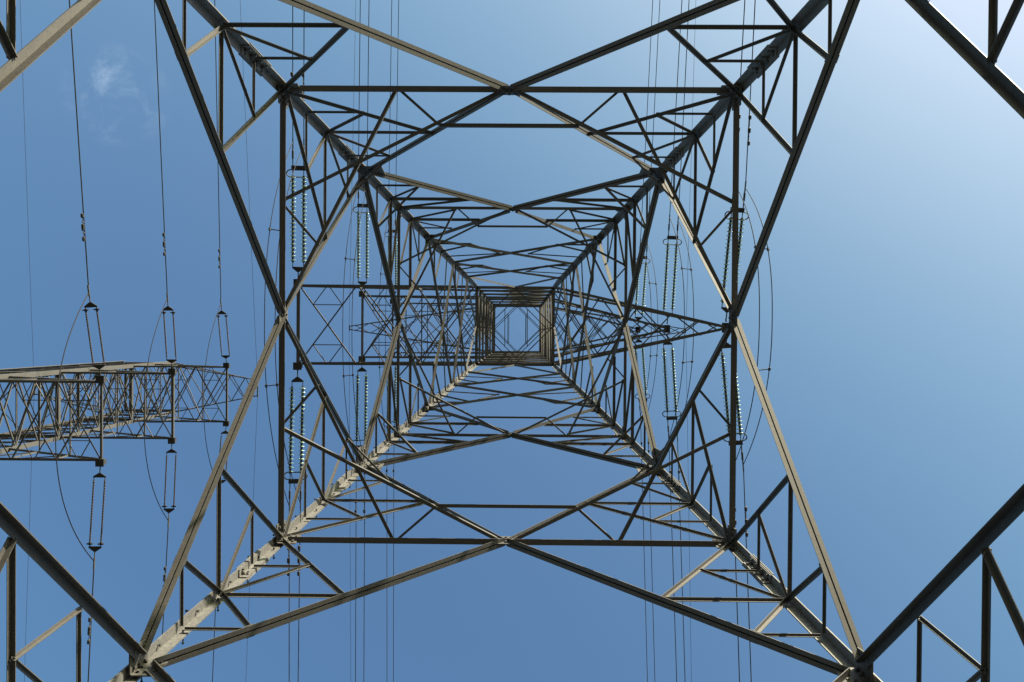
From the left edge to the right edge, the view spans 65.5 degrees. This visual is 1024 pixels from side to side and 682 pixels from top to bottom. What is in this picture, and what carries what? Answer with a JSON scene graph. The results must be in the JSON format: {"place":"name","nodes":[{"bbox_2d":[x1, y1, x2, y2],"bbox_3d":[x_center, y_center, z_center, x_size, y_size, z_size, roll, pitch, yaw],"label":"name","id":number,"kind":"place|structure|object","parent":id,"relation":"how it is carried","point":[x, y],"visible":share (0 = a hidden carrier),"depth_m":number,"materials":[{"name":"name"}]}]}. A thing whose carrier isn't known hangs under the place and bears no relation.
{"place":"outdoors","nodes":[
{"label":"outdoors","id":0,"kind":"place"},
{"bbox_2d":[0,0,1023,681],"label":"sky","id":1,"kind":"structure","parent":0,"point":[895,391],"materials":[{"name":"blue"}]},
{"label":"ground","id":2,"kind":"structure","parent":0,"visible":0},
{"bbox_2d":[0,361,257,466],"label":"lattice tower","id":3,"kind":"structure","parent":2,"relation":"on","point":[17,376],"depth_m":33.03,"materials":[{"name":"metal"}]},
{"bbox_2d":[20,7,33,681],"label":"earth wire","id":4,"kind":"object","parent":3,"relation":"attached to","point":[31,318],"visible":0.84,"depth_m":42.72,"materials":[{"name":"metal"}]},
{"bbox_2d":[82,285,104,375],"bbox_3d":[-14.167,-0.310,27.006,0.580,0.459,3.150,-4,-89,1],"label":"insulator set","id":5,"kind":"object","parent":3,"relation":"attached to","point":[90,304],"visible":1,"depth_m":26.98,"materials":[{"name":"glass"}]},
{"bbox_2d":[55,293,93,560],"bbox_3d":[-14.137,2.921,25.722,0.155,2.319,9.103,-1,-89,1],"label":"jumper loop","id":6,"kind":"object","parent":5,"relation":"hanging from","point":[55,430],"visible":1,"depth_m":25.03,"materials":[{"name":"metal"}]},
{"bbox_2d":[69,0,88,284],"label":"power cable","id":7,"kind":"object","parent":5,"relation":"attached to","point":[83,226],"visible":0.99,"depth_m":26.44,"materials":[{"name":"metal"}]},
{"bbox_2d":[86,467,105,568],"bbox_3d":[-14.104,5.956,27.069,0.580,0.455,3.488,0,-89,1],"label":"insulator set","id":8,"kind":"object","parent":3,"relation":"attached to","point":[94,549],"visible":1,"depth_m":27.04,"materials":[{"name":"glass"}]},
{"bbox_2d":[87,569,93,681],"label":"power cable","id":9,"kind":"object","parent":8,"relation":"attached to","point":[89,630],"visible":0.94,"depth_m":26.61,"materials":[{"name":"metal"}]},
{"bbox_2d":[162,444,176,526],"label":"insulator set","id":10,"kind":"object","parent":3,"relation":"attached to","point":[169,510],"visible":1,"depth_m":32.59,"materials":[{"name":"metal"}]},
{"bbox_2d":[144,300,168,520],"bbox_3d":[-13.966,2.807,31.278,0.101,2.236,9.081,0,-89,1],"label":"jumper loop","id":11,"kind":"object","parent":10,"relation":"hanging from","point":[144,407],"visible":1,"depth_m":30.65,"materials":[{"name":"metal"}]},
{"bbox_2d":[162,527,168,633],"bbox_3d":[-14.677,36.070,31.211,0.099,3.042,57.483,1,-89,1],"label":"power cable","id":12,"kind":"object","parent":10,"relation":"attached to","point":[164,577],"visible":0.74,"depth_m":32.18,"materials":[{"name":"metal"}]},
{"bbox_2d":[162,292,176,367],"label":"insulator set","id":13,"kind":"object","parent":3,"relation":"attached to","point":[169,308],"visible":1,"depth_m":32.53,"materials":[{"name":"glass"}]},
{"bbox_2d":[154,1,167,291],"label":"power cable","id":14,"kind":"object","parent":13,"relation":"attached to","point":[164,245],"visible":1,"depth_m":31.80,"materials":[{"name":"metal"}]},
{"bbox_2d":[217,299,229,362],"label":"insulator set","id":15,"kind":"object","parent":3,"relation":"attached to","point":[223,312],"visible":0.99,"depth_m":38.69,"materials":[{"name":"glass"}]},
{"bbox_2d":[214,0,220,298],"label":"power cable","id":16,"kind":"object","parent":15,"relation":"attached to","point":[219,266],"visible":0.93,"depth_m":37.92,"materials":[{"name":"metal"}]},
{"bbox_2d":[219,429,227,483],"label":"insulator set","id":17,"kind":"object","parent":3,"relation":"attached to","point":[224,432],"visible":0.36,"depth_m":38.86,"materials":[{"name":"metal"}]},
{"bbox_2d":[203,304,220,468],"bbox_3d":[-14.081,2.731,37.432,0.059,2.143,9.034,0,-89,1],"label":"jumper loop","id":18,"kind":"object","parent":17,"relation":"hanging from","point":[204,383],"visible":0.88,"depth_m":36.64,"materials":[{"name":"metal"}]},
{"bbox_2d":[212,609,215,681],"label":"power cable","id":19,"kind":"object","parent":17,"relation":"attached to","point":[213,650],"visible":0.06,"depth_m":38.09,"materials":[{"name":"metal"}]},
{"bbox_2d":[240,5,257,667],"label":"earth wire","id":20,"kind":"object","parent":3,"relation":"attached to","point":[254,318],"visible":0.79,"depth_m":42.70,"materials":[{"name":"metal"}]},
{"bbox_2d":[0,0,1023,681],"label":"lattice tower","id":21,"kind":"structure","parent":2,"relation":"on","point":[148,658],"depth_m":11.37,"materials":[{"name":"metal"}]},
{"bbox_2d":[284,370,307,509],"bbox_3d":[-7.314,3.311,27.105,0.829,0.645,4.797,0,-89,1],"label":"insulator set","id":22,"kind":"object","parent":21,"relation":"attached to","point":[291,409],"visible":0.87,"depth_m":27.05,"materials":[{"name":"metal"}]},
{"bbox_2d":[287,510,289,681],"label":"power cable","id":23,"kind":"object","parent":22,"relation":"attached to","point":[288,562],"visible":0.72,"depth_m":26.23,"materials":[{"name":"metal"}]},
{"bbox_2d":[297,510,300,681],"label":"power cable","id":24,"kind":"object","parent":22,"relation":"attached to","point":[298,560],"visible":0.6,"depth_m":26.25,"materials":[{"name":"metal"}]},
{"bbox_2d":[286,139,307,275],"bbox_3d":[-7.214,-4.417,27.027,0.829,0.642,4.762,0,-89,1],"label":"insulator set","id":25,"kind":"object","parent":21,"relation":"attached to","point":[303,223],"visible":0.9,"depth_m":26.98,"materials":[{"name":"glass"}]},
{"bbox_2d":[264,142,303,506],"bbox_3d":[-7.230,-0.526,25.282,0.452,3.044,12.283,1,-89,1],"label":"jumper loop","id":26,"kind":"object","parent":25,"relation":"hanging from","point":[276,384],"visible":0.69,"depth_m":24.16,"materials":[{"name":"metal"}]},
{"bbox_2d":[290,6,292,138],"bbox_3d":[-5.902,-25.757,23.085,0.100,6.898,38.257,4,-89,1],"label":"power cable","id":27,"kind":"object","parent":25,"relation":"attached to","point":[291,74],"visible":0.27,"depth_m":26.00,"materials":[{"name":"metal"}]},
{"bbox_2d":[302,11,304,138],"bbox_3d":[-5.549,-25.798,23.078,0.100,6.906,38.364,4,-89,1],"label":"power cable","id":28,"kind":"object","parent":25,"relation":"attached to","point":[303,75],"visible":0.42,"depth_m":26.14,"materials":[{"name":"metal"}]},
{"bbox_2d":[349,9,355,643],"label":"earth wire","id":29,"kind":"object","parent":21,"relation":"attached to","point":[349,372],"visible":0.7,"depth_m":46.00,"materials":[{"name":"metal"}]},
{"bbox_2d":[353,366,367,462],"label":"insulator set","id":30,"kind":"object","parent":21,"relation":"attached to","point":[361,369],"visible":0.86,"depth_m":34.61,"materials":[{"name":"glass"}]},
{"bbox_2d":[354,478,356,681],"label":"power cable","id":31,"kind":"object","parent":30,"relation":"attached to","point":[355,510],"visible":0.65,"depth_m":33.05,"materials":[{"name":"metal"}]},
{"bbox_2d":[363,477,364,613],"bbox_3d":[-5.058,43.599,29.156,0.099,10.936,76.204,-2,-89,1],"label":"power cable","id":32,"kind":"object","parent":30,"relation":"attached to","point":[364,548],"visible":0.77,"depth_m":33.55,"materials":[{"name":"metal"}]},
{"bbox_2d":[353,189,368,284],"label":"insulator set","id":33,"kind":"object","parent":21,"relation":"attached to","point":[366,245],"visible":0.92,"depth_m":34.51,"materials":[{"name":"glass"}]},
{"bbox_2d":[342,192,364,458],"bbox_3d":[-6.505,-0.607,32.892,0.482,2.680,12.119,0,-89,1],"label":"jumper loop","id":34,"kind":"object","parent":33,"relation":"hanging from","point":[345,258],"visible":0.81,"depth_m":31.94,"materials":[{"name":"metal"}]},
{"bbox_2d":[358,0,360,178],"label":"power cable","id":35,"kind":"object","parent":33,"relation":"attached to","point":[359,79],"visible":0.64,"depth_m":32.97,"materials":[{"name":"metal"}]},
{"bbox_2d":[367,15,368,165],"bbox_3d":[-4.297,-38.807,28.357,0.032,10.934,64.437,4,-89,1],"label":"power cable","id":36,"kind":"object","parent":33,"relation":"attached to","point":[368,76],"visible":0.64,"depth_m":32.97,"materials":[{"name":"metal"}]},
{"bbox_2d":[383,358,396,445],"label":"insulator set","id":37,"kind":"object","parent":21,"relation":"attached to","point":[395,381],"visible":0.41,"depth_m":42.79,"materials":[{"name":"metal"}]},
{"bbox_2d":[378,217,395,432],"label":"jumper loop","id":38,"kind":"object","parent":37,"relation":"hanging from","point":[385,315],"visible":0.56,"depth_m":40.11,"materials":[{"name":"metal"}]},
{"bbox_2d":[393,469,394,681],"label":"power cable","id":39,"kind":"object","parent":37,"relation":"attached to","point":[393,586],"visible":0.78,"depth_m":41.00,"materials":[{"name":"metal"}]},
{"bbox_2d":[384,213,396,292],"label":"insulator set","id":40,"kind":"object","parent":21,"relation":"attached to","point":[395,267],"visible":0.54,"depth_m":42.63,"materials":[{"name":"glass"}]},
{"bbox_2d":[388,1,391,212],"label":"power cable","id":41,"kind":"object","parent":40,"relation":"attached to","point":[390,84],"visible":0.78,"depth_m":40.70,"materials":[{"name":"metal"}]},
{"bbox_2d":[395,0,398,212],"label":"power cable","id":42,"kind":"object","parent":40,"relation":"attached to","point":[397,77],"visible":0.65,"depth_m":40.67,"materials":[{"name":"metal"}]},
{"bbox_2d":[634,239,649,324],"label":"insulator set","id":43,"kind":"object","parent":21,"relation":"attached to","point":[643,295],"visible":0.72,"depth_m":42.64,"materials":[{"name":"metal"}]},
{"bbox_2d":[640,0,652,238],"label":"power cable","id":44,"kind":"object","parent":43,"relation":"attached to","point":[647,105],"visible":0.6,"depth_m":40.74,"materials":[{"name":"metal"}]},
{"bbox_2d":[640,241,657,415],"bbox_3d":[6.938,-0.640,40.361,0.453,3.697,9.261,0,-89,1],"label":"jumper loop","id":45,"kind":"object","parent":43,"relation":"hanging from","point":[656,355],"visible":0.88,"depth_m":39.04,"materials":[{"name":"metal"}]},
{"bbox_2d":[649,1,659,206],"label":"power cable","id":46,"kind":"object","parent":43,"relation":"attached to","point":[655,86],"visible":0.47,"depth_m":40.57,"materials":[{"name":"metal"}]},
{"bbox_2d":[634,334,649,416],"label":"insulator set","id":47,"kind":"object","parent":21,"relation":"attached to","point":[638,340],"visible":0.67,"depth_m":42.67,"materials":[{"name":"glass"}]},
{"bbox_2d":[640,420,647,681],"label":"power cable","id":48,"kind":"object","parent":47,"relation":"attached to","point":[644,574],"visible":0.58,"depth_m":40.95,"materials":[{"name":"metal"}]},
{"bbox_2d":[648,440,654,678],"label":"power cable","id":49,"kind":"object","parent":47,"relation":"attached to","point":[651,567],"visible":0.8,"depth_m":40.99,"materials":[{"name":"metal"}]},
{"bbox_2d":[661,215,681,323],"bbox_3d":[6.880,-3.062,34.406,0.829,0.811,4.679,0,-89,1],"label":"insulator set","id":50,"kind":"object","parent":21,"relation":"attached to","point":[666,270],"visible":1,"depth_m":34.33,"materials":[{"name":"glass"}]},
{"bbox_2d":[669,0,681,214],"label":"power cable","id":51,"kind":"object","parent":50,"relation":"attached to","point":[676,95],"visible":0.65,"depth_m":32.84,"materials":[{"name":"metal"}]},
{"bbox_2d":[669,217,693,436],"bbox_3d":[6.835,-0.542,32.252,0.555,3.676,9.457,0,-89,1],"label":"jumper loop","id":52,"kind":"object","parent":50,"relation":"hanging from","point":[690,269],"visible":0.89,"depth_m":30.93,"materials":[{"name":"metal"}]},
{"bbox_2d":[679,3,688,199],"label":"power cable","id":53,"kind":"object","parent":50,"relation":"attached to","point":[684,96],"visible":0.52,"depth_m":32.81,"materials":[{"name":"metal"}]},
{"bbox_2d":[662,333,680,440],"bbox_3d":[6.883,1.974,34.456,0.829,0.820,4.607,0,-89,1],"label":"insulator set","id":54,"kind":"object","parent":21,"relation":"attached to","point":[666,383],"visible":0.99,"depth_m":34.41,"materials":[{"name":"glass"}]},
{"bbox_2d":[669,450,676,681],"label":"power cable","id":55,"kind":"object","parent":54,"relation":"attached to","point":[673,574],"visible":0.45,"depth_m":33.11,"materials":[{"name":"metal"}]},
{"bbox_2d":[677,441,685,681],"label":"power cable","id":56,"kind":"object","parent":54,"relation":"attached to","point":[681,569],"visible":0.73,"depth_m":33.14,"materials":[{"name":"metal"}]},
{"bbox_2d":[686,41,694,681],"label":"earth wire","id":57,"kind":"object","parent":21,"relation":"attached to","point":[686,359],"visible":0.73,"depth_m":45.79,"materials":[{"name":"metal"}]},
{"bbox_2d":[719,341,746,471],"bbox_3d":[7.385,2.075,26.937,0.828,0.650,4.648,-6,-90,1],"label":"insulator set","id":58,"kind":"object","parent":21,"relation":"attached to","point":[726,401],"visible":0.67,"depth_m":26.86,"materials":[{"name":"glass"}]},
{"bbox_2d":[735,507,739,681],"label":"power cable","id":59,"kind":"object","parent":58,"relation":"attached to","point":[737,609],"visible":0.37,"depth_m":25.93,"materials":[{"name":"metal"}]},
{"bbox_2d":[743,472,751,681],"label":"power cable","id":60,"kind":"object","parent":58,"relation":"attached to","point":[746,520],"visible":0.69,"depth_m":26.11,"materials":[{"name":"metal"}]},
{"bbox_2d":[720,181,748,321],"bbox_3d":[7.507,-3.006,26.886,0.880,0.643,4.721,0,-89,1],"label":"insulator set","id":61,"kind":"object","parent":21,"relation":"attached to","point":[727,252],"visible":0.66,"depth_m":26.78,"materials":[{"name":"metal"}]},
{"bbox_2d":[739,0,744,131],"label":"power cable","id":62,"kind":"object","parent":61,"relation":"attached to","point":[742,45],"visible":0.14,"depth_m":25.63,"materials":[{"name":"metal"}]},
{"bbox_2d":[745,0,755,180],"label":"power cable","id":63,"kind":"object","parent":61,"relation":"attached to","point":[749,130],"visible":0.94,"depth_m":26.08,"materials":[{"name":"metal"}]},
{"bbox_2d":[736,188,772,464],"bbox_3d":[7.512,-0.467,25.027,0.527,3.241,9.540,0,-89,1],"label":"jumper loop","id":64,"kind":"object","parent":61,"relation":"hanging from","point":[769,367],"visible":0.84,"depth_m":23.84,"materials":[{"name":"metal"}]}
]}

